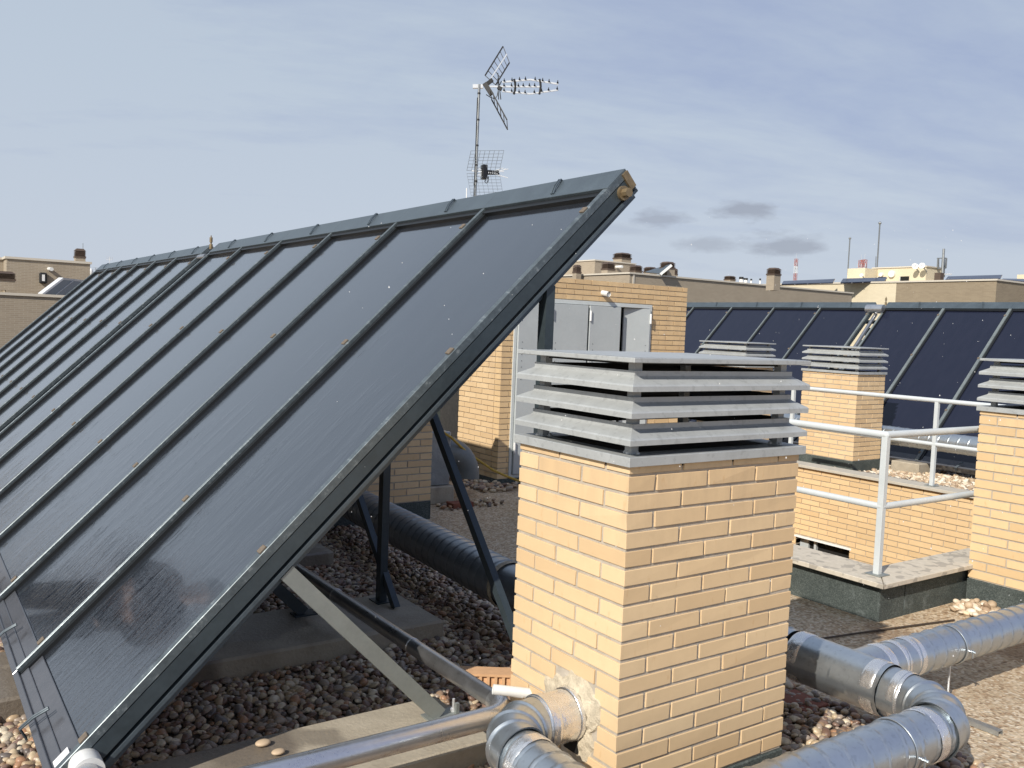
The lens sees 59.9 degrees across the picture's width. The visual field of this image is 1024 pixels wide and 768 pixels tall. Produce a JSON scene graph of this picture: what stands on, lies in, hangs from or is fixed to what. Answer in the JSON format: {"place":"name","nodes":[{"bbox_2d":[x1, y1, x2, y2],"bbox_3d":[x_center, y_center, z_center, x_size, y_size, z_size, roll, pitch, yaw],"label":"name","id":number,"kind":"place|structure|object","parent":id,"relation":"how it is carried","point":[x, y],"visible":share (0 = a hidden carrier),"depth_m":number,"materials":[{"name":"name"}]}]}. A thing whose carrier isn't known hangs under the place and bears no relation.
{"place":"outdoors","nodes":[
{"label":"outdoors","id":0,"kind":"place"},
{"bbox_2d":[0,0,1023,283],"label":"sky","id":1,"kind":"structure","parent":0,"point":[130,129],"materials":[{"name":"blue"}]},
{"bbox_2d":[572,265,581,278],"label":"louvred chimney","id":2,"kind":"object","parent":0,"point":[577,272],"visible":0.95,"depth_m":51.87,"materials":[{"name":"beige brick"}]},
{"bbox_2d":[427,479,1023,767],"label":"roof terrace","id":3,"kind":"structure","parent":0,"point":[988,688],"depth_m":5.16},
{"bbox_2d":[333,421,432,527],"bbox_3d":[-1.342,0.363,7.900,1.149,1.688,0.649,0,4,-35],"label":"brick chimney","id":4,"kind":"object","parent":3,"relation":"on","point":[410,483],"visible":0.12,"depth_m":7.89,"materials":[{"name":"beige brick"}]},
{"bbox_2d":[430,430,478,504],"bbox_3d":[-0.649,0.805,8.997,0.683,0.703,0.500,0,4,-35],"label":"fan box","id":5,"kind":"object","parent":3,"relation":"on","point":[442,490],"visible":0.51,"depth_m":8.75,"materials":[{"name":"metal"}]},
{"bbox_2d":[445,432,520,482],"bbox_3d":[-0.248,0.775,9.184,0.077,0.692,1.458,5,5,39],"label":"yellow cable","id":6,"kind":"object","parent":5,"relation":"attached to","point":[477,459],"visible":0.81,"depth_m":9.18,"materials":[{"name":"yellow plastic"}]},
{"bbox_2d":[447,500,473,508],"bbox_3d":[-0.501,1.163,8.602,0.230,0.050,0.130,0,4,-35],"label":"clay brick","id":7,"kind":"object","parent":3,"relation":"on","point":[455,504],"visible":0.58,"depth_m":8.53,"materials":[{"name":"brick"}]},
{"bbox_2d":[436,476,520,509],"bbox_3d":[0.398,1.093,10.298,3.885,0.087,2.053,0,4,-35],"label":"gravel border","id":8,"kind":"object","parent":3,"relation":"on","point":[484,486],"visible":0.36,"depth_m":9.51,"materials":[{"name":"gravel"}]},
{"bbox_2d":[0,437,994,767],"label":"gravel bed","id":9,"kind":"object","parent":3,"relation":"on","point":[365,693],"depth_m":4.08,"materials":[{"name":"gravel"}]},
{"bbox_2d":[0,594,442,723],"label":"concrete plinth","id":10,"kind":"structure","parent":9,"relation":"on","point":[268,641],"depth_m":4.54,"materials":[{"name":"grey concrete"}]},
{"bbox_2d":[130,696,487,767],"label":"concrete plinth","id":11,"kind":"structure","parent":9,"relation":"on","point":[465,751],"depth_m":3.44,"materials":[{"name":"beige concrete"}]},
{"bbox_2d":[255,739,270,746],"bbox_3d":[-0.949,1.368,3.392,0.060,0.024,0.045,0,4,-35],"label":"pebble","id":12,"kind":"object","parent":11,"relation":"on","point":[262,742],"visible":1,"depth_m":3.38,"materials":[{"name":"beige stone"}]},
{"bbox_2d":[271,748,284,755],"bbox_3d":[-0.874,1.375,3.326,0.052,0.021,0.039,0,4,-35],"label":"pebble","id":13,"kind":"object","parent":11,"relation":"on","point":[277,751],"visible":1,"depth_m":3.31,"materials":[{"name":"beige stone"}]},
{"bbox_2d":[299,543,333,566],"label":"concrete plinth","id":14,"kind":"structure","parent":9,"relation":"on","point":[318,554],"depth_m":6.25,"materials":[{"name":"grey concrete"}]},
{"bbox_2d":[460,666,512,686],"bbox_3d":[-0.112,1.429,4.285,0.310,0.098,0.095,2,4,0],"label":"hollow brick","id":15,"kind":"object","parent":9,"relation":"on","point":[490,676],"visible":0.27,"depth_m":4.25,"materials":[{"name":"orange brick"}]},
{"bbox_2d":[510,349,810,767],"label":"brick chimney","id":16,"kind":"object","parent":9,"relation":"on","point":[701,537],"visible":0.98,"depth_m":3.14,"materials":[{"name":"beige brick"}]},
{"bbox_2d":[295,563,509,718],"bbox_3d":[-1.913,1.002,6.068,0.160,0.081,6.686,0,4,-35],"label":"heating pipe","id":17,"kind":"object","parent":16,"relation":"attached to","point":[461,678],"visible":0.49,"depth_m":3.98,"materials":[{"name":"metal"}]},
{"bbox_2d":[492,684,531,698],"bbox_3d":[0.007,1.156,3.343,0.164,0.056,0.038,2,4,-6],"label":"drain spout","id":18,"kind":"object","parent":16,"relation":"attached to","point":[513,691],"visible":0.84,"depth_m":3.33,"materials":[{"name":"white plastic"}]},
{"bbox_2d":[485,686,586,767],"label":"ventilation duct","id":19,"kind":"object","parent":16,"relation":"attached to","point":[533,730],"visible":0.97,"depth_m":2.88,"materials":[{"name":"metal"}]},
{"bbox_2d":[697,340,775,439],"bbox_3d":[3.293,0.211,13.181,0.649,1.688,0.899,0,4,-35],"label":"brick chimney","id":20,"kind":"object","parent":9,"relation":"on","point":[745,347],"visible":0.16,"depth_m":12.88,"materials":[{"name":"grey"}]},
{"bbox_2d":[782,689,828,711],"bbox_3d":[1.374,1.524,4.252,0.180,0.030,0.200,0,4,-35],"label":"clay tile","id":21,"kind":"object","parent":9,"relation":"on","point":[801,697],"visible":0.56,"depth_m":4.24,"materials":[{"name":"ceramic"}]},
{"bbox_2d":[797,345,888,470],"bbox_3d":[4.521,0.322,12.209,0.649,1.688,0.899,0,4,-35],"label":"brick chimney","id":22,"kind":"object","parent":9,"relation":"on","point":[847,451],"visible":0.88,"depth_m":11.93,"materials":[{"name":"beige brick"}]},
{"bbox_2d":[770,414,978,456],"bbox_3d":[5.174,0.881,12.078,0.259,0.620,7.500,0,4,-35],"label":"ventilation duct","id":23,"kind":"object","parent":9,"relation":"on","point":[962,440],"visible":0.11,"depth_m":11.40,"materials":[{"name":"silver metal"}]},
{"bbox_2d":[857,461,975,490],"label":"sunlit gravel","id":24,"kind":"structure","parent":9,"relation":"on","point":[958,480],"depth_m":11.45,"materials":[{"name":"beige gravel"}]},
{"bbox_2d":[891,459,945,473],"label":"concrete plinth","id":25,"kind":"structure","parent":9,"relation":"on","point":[906,465],"depth_m":11.89,"materials":[{"name":"beige concrete"}]},
{"bbox_2d":[467,46,558,195],"bbox_3d":[-0.060,-2.132,13.652,1.337,6.017,0.542,3,4,5],"label":"antenna mast","id":26,"kind":"object","parent":3,"relation":"on","point":[485,172],"visible":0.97,"depth_m":13.52,"materials":[{"name":"metal"}]},
{"bbox_2d":[440,278,687,483],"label":"rooftop shed","id":27,"kind":"structure","parent":3,"relation":"on","point":[482,409],"depth_m":10.35,"materials":[{"name":"brick"}]},
{"bbox_2d":[512,303,538,473],"bbox_3d":[0.212,0.048,10.041,0.428,1.937,0.055,0,4,-35],"label":"door","id":28,"kind":"structure","parent":27,"relation":"in","point":[527,329],"depth_m":9.98,"materials":[{"name":"grey metal"}]},
{"bbox_2d":[549,303,588,431],"bbox_3d":[0.638,0.046,10.338,0.538,1.937,0.055,0,4,-35],"label":"door","id":29,"kind":"structure","parent":27,"relation":"in","point":[570,333],"depth_m":10.29,"materials":[{"name":"grey metal"}]},
{"bbox_2d":[587,306,620,362],"bbox_3d":[1.076,0.044,10.642,0.493,1.937,0.055,0,4,-35],"label":"door","id":30,"kind":"structure","parent":27,"relation":"in","point":[604,322],"depth_m":10.59,"materials":[{"name":"grey metal"}]},
{"bbox_2d":[601,290,610,296],"bbox_3d":[1.096,-1.076,10.554,0.064,0.087,0.169,0,4,-35],"label":"drain spout","id":31,"kind":"object","parent":27,"relation":"attached to","point":[606,293],"visible":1,"depth_m":10.51,"materials":[{"name":"white plastic"}]},
{"bbox_2d":[618,308,651,423],"bbox_3d":[1.512,0.039,10.992,0.392,1.937,0.059,1,4,-22],"label":"door","id":32,"kind":"structure","parent":27,"relation":"in","point":[636,322],"depth_m":10.94,"materials":[{"name":"grey metal"}]},
{"bbox_2d":[793,297,947,471],"bbox_3d":[4.685,-0.324,15.277,2.353,2.432,10.332,0,4,-35],"label":"collector stand","id":33,"kind":"object","parent":3,"relation":"on","point":[875,310],"visible":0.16,"depth_m":14.77,"materials":[{"name":"metal"}]},
{"bbox_2d":[685,302,696,316],"bbox_3d":[2.547,-0.567,18.217,2.434,2.327,1.022,0,4,-35],"label":"solar collector","id":34,"kind":"object","parent":33,"relation":"on","point":[690,305],"visible":0.13,"depth_m":18.42,"materials":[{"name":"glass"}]},
{"bbox_2d":[683,302,734,352],"bbox_3d":[3.129,-0.490,17.380,2.434,2.327,1.022,0,4,-35],"label":"solar collector","id":35,"kind":"object","parent":33,"relation":"on","point":[703,320],"visible":0.41,"depth_m":17.68,"materials":[{"name":"glass"}]},
{"bbox_2d":[696,302,776,355],"bbox_3d":[3.711,-0.414,16.543,2.434,2.327,1.022,0,4,-35],"label":"solar collector","id":36,"kind":"object","parent":33,"relation":"on","point":[741,321],"visible":0.41,"depth_m":16.96,"materials":[{"name":"glass"}]},
{"bbox_2d":[688,302,823,421],"bbox_3d":[4.293,-0.338,15.707,2.434,2.327,1.022,0,4,-35],"label":"solar collector","id":37,"kind":"object","parent":33,"relation":"on","point":[783,325],"visible":0.45,"depth_m":16.06,"materials":[{"name":"glass"}]},
{"bbox_2d":[769,302,876,440],"bbox_3d":[4.875,-0.262,14.870,2.434,2.327,1.022,0,4,-35],"label":"solar collector","id":38,"kind":"object","parent":33,"relation":"on","point":[836,323],"visible":0.38,"depth_m":15.21,"materials":[{"name":"glass"}]},
{"bbox_2d":[793,302,947,444],"bbox_3d":[5.588,-0.168,13.845,2.434,2.327,1.022,0,4,-35],"label":"solar collector","id":39,"kind":"object","parent":33,"relation":"on","point":[900,330],"visible":0.49,"depth_m":14.12,"materials":[{"name":"glass"}]},
{"bbox_2d":[879,302,1014,461],"bbox_3d":[6.170,-0.092,13.009,2.434,2.327,1.022,0,4,-35],"label":"solar collector","id":40,"kind":"object","parent":33,"relation":"on","point":[956,332],"visible":0.69,"depth_m":13.11,"materials":[{"name":"glass"}]},
{"bbox_2d":[916,302,1023,474],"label":"solar collector","id":41,"kind":"object","parent":33,"relation":"on","point":[1007,341],"visible":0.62,"depth_m":12.38,"materials":[{"name":"glass"}]},
{"bbox_2d":[789,461,973,621],"bbox_3d":[2.805,2.714,8.334,4.119,3.273,3.885,0,4,-35],"label":"light well","id":42,"kind":"object","parent":3,"relation":"in","point":[833,542],"visible":0.28,"depth_m":9.15,"materials":[{"name":"brick"}]},
{"bbox_2d":[800,538,817,549],"bbox_3d":[3.526,2.332,10.636,0.042,1.000,0.243,0,4,-30],"label":"window frame","id":43,"kind":"structure","parent":42,"relation":"in","point":[803,542],"depth_m":10.62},
{"bbox_2d":[810,540,849,558],"bbox_3d":[3.688,2.350,10.451,0.009,1.000,0.730,0,4,-35],"label":"window pane","id":44,"kind":"structure","parent":42,"relation":"in","point":[822,547],"depth_m":10.38,"materials":[{"name":"black glass"}]},
{"bbox_2d":[789,419,979,577],"bbox_3d":[2.996,0.637,8.014,3.834,0.924,3.237,0,4,-35],"label":"guard rail","id":45,"kind":"object","parent":42,"relation":"on","point":[881,505],"visible":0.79,"depth_m":5.77,"materials":[{"name":"grey metal"}]},
{"bbox_2d":[788,387,1004,486],"bbox_3d":[4.406,0.607,9.362,0.110,0.924,3.732,0,4,-35],"label":"guard rail","id":46,"kind":"object","parent":42,"relation":"on","point":[934,444],"visible":0.49,"depth_m":9.35,"materials":[{"name":"grey metal"}]},
{"bbox_2d":[743,603,1023,767],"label":"ventilation duct","id":47,"kind":"object","parent":3,"relation":"on","point":[920,722],"visible":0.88,"depth_m":3.70,"materials":[{"name":"metal"}]},
{"bbox_2d":[342,491,516,612],"bbox_3d":[-0.364,1.070,5.964,0.755,0.276,3.850,0,4,-35],"label":"ventilation duct","id":48,"kind":"object","parent":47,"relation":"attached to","point":[453,556],"visible":0.42,"depth_m":5.59,"materials":[{"name":"silver metal"}]},
{"bbox_2d":[821,619,954,638],"bbox_3d":[2.281,1.491,5.408,1.151,0.010,0.017,1,4,-24],"label":"cable","id":49,"kind":"object","parent":3,"relation":"on","point":[862,632],"visible":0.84,"depth_m":5.41,"materials":[{"name":"brown plastic"}]},
{"bbox_2d":[949,598,1005,616],"bbox_3d":[3.080,1.470,5.841,0.352,0.089,0.321,0,4,-35],"label":"stone pile","id":50,"kind":"object","parent":3,"relation":"on","point":[975,607],"visible":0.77,"depth_m":5.83,"materials":[{"name":"beige stone"}]},
{"bbox_2d":[967,716,1002,735],"bbox_3d":[2.069,1.556,4.198,0.040,0.022,0.465,0,4,-35],"label":"strut channel","id":51,"kind":"object","parent":3,"relation":"on","point":[985,727],"visible":0.37,"depth_m":4.05,"materials":[{"name":"grey metal"}]},
{"bbox_2d":[966,358,1023,608],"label":"brick chimney","id":52,"kind":"object","parent":3,"relation":"on","point":[996,572],"visible":1,"depth_m":5.92,"materials":[{"name":"beige brick"}]},
{"bbox_3d":[-4.200,1.019,8.165,2.700,0.140,0.550,0,4,-35],"label":"concrete plinth","id":53,"kind":"object","parent":3,"relation":"on","visible":0},
{"bbox_2d":[102,188,637,767],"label":"collector stand","id":54,"kind":"object","parent":53,"relation":"on","point":[310,594],"visible":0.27,"depth_m":3.66,"materials":[{"name":"metal"}]},
{"bbox_2d":[0,262,114,356],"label":"solar collector","id":55,"kind":"object","parent":54,"relation":"on","point":[45,315],"visible":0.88,"depth_m":13.54,"materials":[{"name":"glass"}]},
{"bbox_2d":[0,260,127,365],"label":"solar collector","id":56,"kind":"object","parent":54,"relation":"on","point":[57,314],"visible":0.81,"depth_m":12.71,"materials":[{"name":"glass"}]},
{"bbox_2d":[0,257,143,377],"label":"solar collector","id":57,"kind":"object","parent":54,"relation":"on","point":[61,321],"visible":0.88,"depth_m":11.87,"materials":[{"name":"glass"}]},
{"bbox_2d":[0,253,163,390],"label":"solar collector","id":58,"kind":"object","parent":54,"relation":"on","point":[62,332],"visible":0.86,"depth_m":11.03,"materials":[{"name":"glass"}]},
{"bbox_2d":[0,249,185,406],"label":"solar collector","id":59,"kind":"object","parent":54,"relation":"on","point":[71,338],"visible":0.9,"depth_m":10.18,"materials":[{"name":"glass"}]},
{"bbox_2d":[0,245,213,431],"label":"solar collector","id":60,"kind":"object","parent":54,"relation":"on","point":[36,388],"visible":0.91,"depth_m":9.19,"materials":[{"name":"glass"}]},
{"bbox_2d":[0,237,251,456],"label":"solar collector","id":61,"kind":"object","parent":54,"relation":"on","point":[46,404],"visible":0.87,"depth_m":8.23,"materials":[{"name":"glass"}]},
{"bbox_2d":[0,230,291,489],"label":"solar collector","id":62,"kind":"object","parent":54,"relation":"on","point":[26,450],"visible":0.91,"depth_m":7.35,"materials":[{"name":"glass"}]},
{"bbox_2d":[0,220,343,533],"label":"solar collector","id":63,"kind":"object","parent":54,"relation":"on","point":[38,477],"visible":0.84,"depth_m":6.46,"materials":[{"name":"glass"}]},
{"bbox_2d":[0,208,409,593],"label":"solar collector","id":64,"kind":"object","parent":54,"relation":"on","point":[47,520],"visible":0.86,"depth_m":5.57,"materials":[{"name":"glass"}]},
{"bbox_2d":[0,192,498,674],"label":"solar collector","id":65,"kind":"object","parent":54,"relation":"on","point":[55,586],"visible":0.81,"depth_m":4.66,"materials":[{"name":"glass"}]},
{"bbox_2d":[13,169,635,767],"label":"solar collector","id":66,"kind":"object","parent":54,"relation":"on","point":[103,667],"visible":1,"depth_m":3.69,"materials":[{"name":"glass"}]},
{"bbox_2d":[78,707,491,767],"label":"heating pipe","id":67,"kind":"object","parent":66,"relation":"attached to","point":[353,752],"visible":0.81,"depth_m":3.05,"materials":[{"name":"metal"}]},
{"bbox_2d":[793,254,797,280],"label":"lattice mast","id":68,"kind":"object","parent":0,"point":[795,268],"visible":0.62,"depth_m":259.54,"materials":[{"name":"red"}]},
{"bbox_2d":[782,279,834,284],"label":"solar panel row","id":69,"kind":"object","parent":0,"point":[818,281],"visible":1,"depth_m":82.58,"materials":[{"name":"blue"}]},
{"bbox_2d":[861,259,866,267],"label":"lattice mast","id":70,"kind":"object","parent":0,"point":[864,265],"visible":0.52,"depth_m":229.69,"materials":[{"name":"red"}]},
{"label":"ground","id":71,"kind":"structure","parent":0,"visible":0},
{"bbox_2d":[0,256,91,347],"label":"apartment building","id":72,"kind":"structure","parent":71,"relation":"on","point":[24,304],"depth_m":35.34,"materials":[{"name":"beige brick"}]},
{"bbox_2d":[0,271,15,290],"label":"louvred chimney","id":73,"kind":"object","parent":72,"relation":"on","point":[7,280],"visible":1,"depth_m":32.79,"materials":[{"name":"beige brick"}]},
{"bbox_2d":[38,277,82,294],"bbox_3d":[-17.196,-3.416,34.455,0.382,1.358,4.996,2,4,-4],"label":"solar panel row","id":74,"kind":"object","parent":72,"relation":"on","point":[61,286],"visible":0.45,"depth_m":33.70,"materials":[{"name":"grey"}]},
{"bbox_2d":[73,248,85,261],"bbox_3d":[-18.470,-5.353,38.002,0.434,0.845,0.434,0,4,-35],"label":"louvred chimney","id":75,"kind":"object","parent":72,"relation":"on","point":[79,254],"visible":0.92,"depth_m":37.84,"materials":[{"name":"beige brick"}]},
{"bbox_2d":[562,259,853,368],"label":"apartment building","id":76,"kind":"structure","parent":71,"relation":"on","point":[704,290],"depth_m":54.02,"materials":[{"name":"beige brick"}]},
{"bbox_2d":[601,262,615,272],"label":"louvred chimney","id":77,"kind":"object","parent":76,"relation":"on","point":[608,267],"visible":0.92,"depth_m":51.80,"materials":[{"name":"beige brick"}]},
{"bbox_2d":[612,253,631,262],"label":"louvred chimney","id":78,"kind":"object","parent":76,"relation":"on","point":[621,257],"visible":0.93,"depth_m":57.70,"materials":[{"name":"beige brick"}]},
{"bbox_2d":[629,265,642,272],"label":"louvred chimney","id":79,"kind":"object","parent":76,"relation":"on","point":[636,268],"visible":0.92,"depth_m":52.79,"materials":[{"name":"metal"}]},
{"bbox_2d":[643,267,654,273],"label":"louvred chimney","id":80,"kind":"object","parent":76,"relation":"on","point":[647,269],"visible":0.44,"depth_m":56.81,"materials":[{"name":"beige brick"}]},
{"bbox_2d":[646,264,671,274],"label":"solar panel row","id":81,"kind":"object","parent":76,"relation":"on","point":[664,269],"visible":1,"depth_m":50.79,"materials":[{"name":"white paint"}]},
{"bbox_2d":[659,262,675,275],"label":"louvred chimney","id":82,"kind":"object","parent":76,"relation":"on","point":[670,271],"visible":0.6,"depth_m":51.81,"materials":[{"name":"beige brick"}]},
{"bbox_2d":[723,276,735,281],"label":"louvred chimney","id":83,"kind":"object","parent":76,"relation":"on","point":[729,278],"visible":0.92,"depth_m":59.81,"materials":[{"name":"metal"}]},
{"bbox_2d":[766,268,781,290],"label":"louvred chimney","id":84,"kind":"object","parent":76,"relation":"on","point":[773,278],"visible":1,"depth_m":46.85,"materials":[{"name":"beige brick"}]},
{"bbox_2d":[780,266,1023,345],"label":"apartment building","id":85,"kind":"structure","parent":71,"relation":"on","point":[905,284],"depth_m":79.31,"materials":[{"name":"beige paint"}]},
{"bbox_2d":[847,237,850,270],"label":"lightning mast","id":86,"kind":"object","parent":85,"relation":"on","point":[848,253],"visible":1,"depth_m":91.88,"materials":[{"name":"metal"}]},
{"bbox_2d":[840,277,886,283],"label":"solar panel row","id":87,"kind":"object","parent":85,"relation":"on","point":[857,280],"visible":0.98,"depth_m":82.82,"materials":[{"name":"blue"}]},
{"bbox_2d":[876,222,880,266],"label":"lightning mast","id":88,"kind":"object","parent":85,"relation":"on","point":[879,223],"visible":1,"depth_m":91.77,"materials":[{"name":"metal"}]},
{"bbox_2d":[899,276,908,280],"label":"window","id":89,"kind":"structure","parent":85,"relation":"in","point":[902,278],"depth_m":88.96,"materials":[{"name":"black glass"}]},
{"bbox_2d":[912,263,919,272],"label":"satellite dish","id":90,"kind":"object","parent":85,"relation":"on","point":[914,265],"visible":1,"depth_m":87.15,"materials":[{"name":"white paint"}]},
{"bbox_2d":[919,263,926,271],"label":"satellite dish","id":91,"kind":"object","parent":85,"relation":"on","point":[921,265],"visible":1,"depth_m":86.56,"materials":[{"name":"white paint"}]},
{"bbox_2d":[934,249,951,279],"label":"antenna tower","id":92,"kind":"structure","parent":85,"relation":"on","point":[940,276],"depth_m":86.87,"materials":[{"name":"metal"}]},
{"bbox_2d":[945,275,1001,279],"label":"solar panel row","id":93,"kind":"object","parent":85,"relation":"on","point":[974,277],"visible":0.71,"depth_m":86.81,"materials":[{"name":"blue"}]},
{"bbox_2d":[1003,278,1023,281],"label":"solar panel row","id":94,"kind":"object","parent":85,"relation":"on","point":[1020,280],"visible":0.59,"depth_m":86.39,"materials":[{"name":"blue"}]},
{"bbox_2d":[1017,274,1023,278],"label":"rooftop block","id":95,"kind":"structure","parent":85,"relation":"on","point":[1020,276],"depth_m":94.72,"materials":[{"name":"beige brick"}]}
]}

